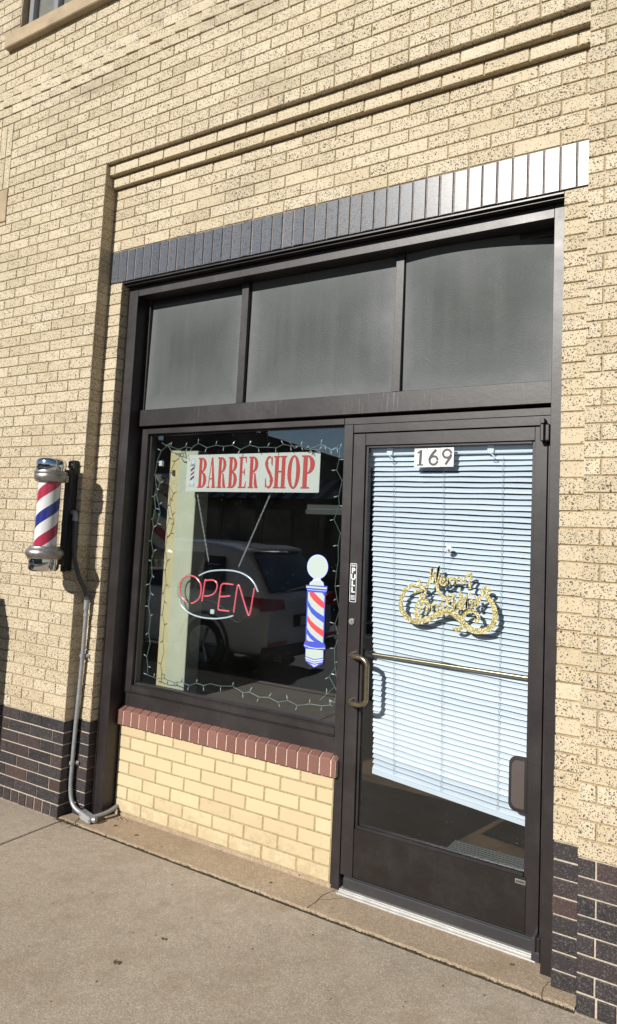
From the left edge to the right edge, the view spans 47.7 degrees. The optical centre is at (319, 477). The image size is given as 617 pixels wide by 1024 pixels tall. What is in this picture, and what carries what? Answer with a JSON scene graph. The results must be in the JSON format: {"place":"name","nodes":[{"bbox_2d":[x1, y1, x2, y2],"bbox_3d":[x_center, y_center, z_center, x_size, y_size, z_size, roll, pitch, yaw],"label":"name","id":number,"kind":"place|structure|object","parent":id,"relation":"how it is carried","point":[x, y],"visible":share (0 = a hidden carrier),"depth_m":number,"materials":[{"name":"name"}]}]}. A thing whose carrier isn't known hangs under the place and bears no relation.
{"place":"outdoors","nodes":[
{"label":"outdoors","id":0,"kind":"place"},
{"bbox_2d":[0,797,606,1023],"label":"sidewalk","id":1,"kind":"structure","parent":0,"point":[81,911],"depth_m":2.76,"materials":[{"name":"concrete"}]},
{"bbox_2d":[1,819,574,1013],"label":"joint filler","id":2,"kind":"object","parent":1,"relation":"on","point":[382,940],"visible":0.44,"depth_m":3.04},
{"bbox_2d":[2,798,574,1012],"bbox_3d":[-0.879,1.888,2.900,3.649,0.013,1.759,0,-6,31],"label":"grit","id":3,"kind":"object","parent":1,"relation":"on","point":[395,945],"visible":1,"depth_m":3.12,"materials":[{"name":"gravel"}]},
{"bbox_2d":[0,0,616,1023],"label":"brick building","id":4,"kind":"structure","parent":1,"relation":"on","point":[358,230],"depth_m":3.65,"materials":[{"name":"buff speckled brick"},{"name":"purple black brick"},{"name":"limestone"}]},
{"bbox_2d":[24,457,78,571],"bbox_3d":[-1.552,0.213,4.062,0.212,0.662,0.285,0,-6,31],"label":"barber pole","id":5,"kind":"object","parent":4,"relation":"attached to","point":[44,552],"visible":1,"depth_m":3.99,"materials":[{"name":"silver metal"}]},
{"bbox_2d":[4,0,112,51],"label":"window","id":6,"kind":"structure","parent":4,"relation":"in","point":[61,15],"depth_m":4.76,"materials":[{"name":"grey wood"}]},
{"bbox_2d":[68,510,118,823],"bbox_3d":[-1.322,1.074,4.069,0.390,1.766,0.168,3,-5,-6],"label":"electrical conduit","id":7,"kind":"object","parent":4,"relation":"attached to","point":[86,816],"visible":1,"depth_m":4.10,"materials":[{"name":"grey metal"}]},
{"bbox_2d":[179,493,270,622],"bbox_3d":[-0.566,0.458,4.040,0.668,0.747,0.038,0,-6,31],"label":"neon open sign","id":8,"kind":"object","parent":4,"relation":"hanging from","point":[212,611],"visible":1,"depth_m":4.01,"materials":[{"name":"red glass"}]},
{"bbox_2d":[122,418,344,752],"bbox_3d":[-0.492,0.534,3.876,1.486,1.676,0.066,0,-6,31],"label":"window frame","id":9,"kind":"structure","parent":4,"relation":"in","point":[301,730],"depth_m":3.98,"materials":[{"name":"brown metal"}]},
{"bbox_2d":[144,439,343,710],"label":"string lights","id":10,"kind":"object","parent":4,"relation":"attached to","point":[161,463],"visible":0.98,"depth_m":3.85,"materials":[{"name":"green plastic"}]},
{"bbox_2d":[185,452,320,492],"bbox_3d":[-0.395,-0.030,3.942,0.931,0.219,0.006,0,-6,31],"label":"barber shop sign","id":11,"kind":"object","parent":4,"relation":"attached to","point":[294,472],"visible":1,"depth_m":3.92,"materials":[{"name":"white plastic"}]},
{"bbox_2d":[304,554,327,666],"bbox_3d":[-0.017,0.679,3.576,0.133,0.573,0.003,0,-6,31],"label":"window decal","id":12,"kind":"object","parent":4,"relation":"attached to","point":[316,588],"depth_m":3.58,"materials":[{"name":"blue"}]},
{"bbox_2d":[306,504,341,514],"bbox_3d":[0.127,0.287,6.285,0.530,0.085,0.100,0,-6,31],"label":"strip light","id":13,"kind":"object","parent":4,"relation":"attached to","point":[323,509],"visible":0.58,"depth_m":6.29,"materials":[{"name":"grey"}]},
{"bbox_2d":[140,645,527,857],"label":"interior floor","id":14,"kind":"structure","parent":4,"relation":"in","point":[293,675],"depth_m":5.85,"materials":[{"name":"grey"}]},
{"bbox_2d":[156,449,210,692],"bbox_3d":[-0.854,0.910,4.260,0.232,2.180,0.120,0,-6,31],"label":"interior post","id":15,"kind":"object","parent":14,"relation":"on","point":[179,637],"visible":0.57,"depth_m":4.23,"materials":[{"name":"beige paint"}]},
{"bbox_2d":[447,840,523,868],"bbox_3d":[0.943,2.037,3.709,0.550,0.015,0.240,0,-6,31],"label":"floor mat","id":16,"kind":"object","parent":14,"relation":"on","point":[493,855],"visible":0.36,"depth_m":3.78,"materials":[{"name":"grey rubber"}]},
{"bbox_2d":[414,447,453,466],"bbox_3d":[0.545,-0.097,3.316,0.199,0.093,0.005,0,-6,31],"label":"house number","id":17,"kind":"object","parent":4,"relation":"attached to","point":[434,457],"visible":1,"depth_m":3.31,"materials":[{"name":"white plastic"}]},
{"bbox_2d":[340,418,550,962],"bbox_3d":[0.536,0.853,3.176,0.976,2.230,0.132,0,-6,31],"label":"door","id":18,"kind":"structure","parent":4,"relation":"in","point":[499,901],"depth_m":3.11,"materials":[{"name":"brown metal"}]},
{"bbox_2d":[399,546,497,633],"bbox_3d":[0.591,0.506,3.212,0.477,0.386,0.020,0,-6,31],"label":"christmas ornament","id":19,"kind":"object","parent":4,"relation":"attached to","point":[442,611],"visible":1,"depth_m":3.19,"materials":[{"name":"gold metal"}]},
{"bbox_2d":[372,445,532,825],"bbox_3d":[0.572,0.666,3.256,0.812,1.653,0.054,0,-6,31],"label":"venetian blind","id":20,"kind":"object","parent":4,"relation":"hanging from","point":[423,727],"visible":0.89,"depth_m":3.23,"materials":[{"name":"grey plastic"}]},
{"bbox_2d":[59,813,575,1010],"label":"threshold slab","id":21,"kind":"structure","parent":1,"relation":"on","point":[522,975],"depth_m":3.17,"materials":[{"name":"concrete"}]}
]}

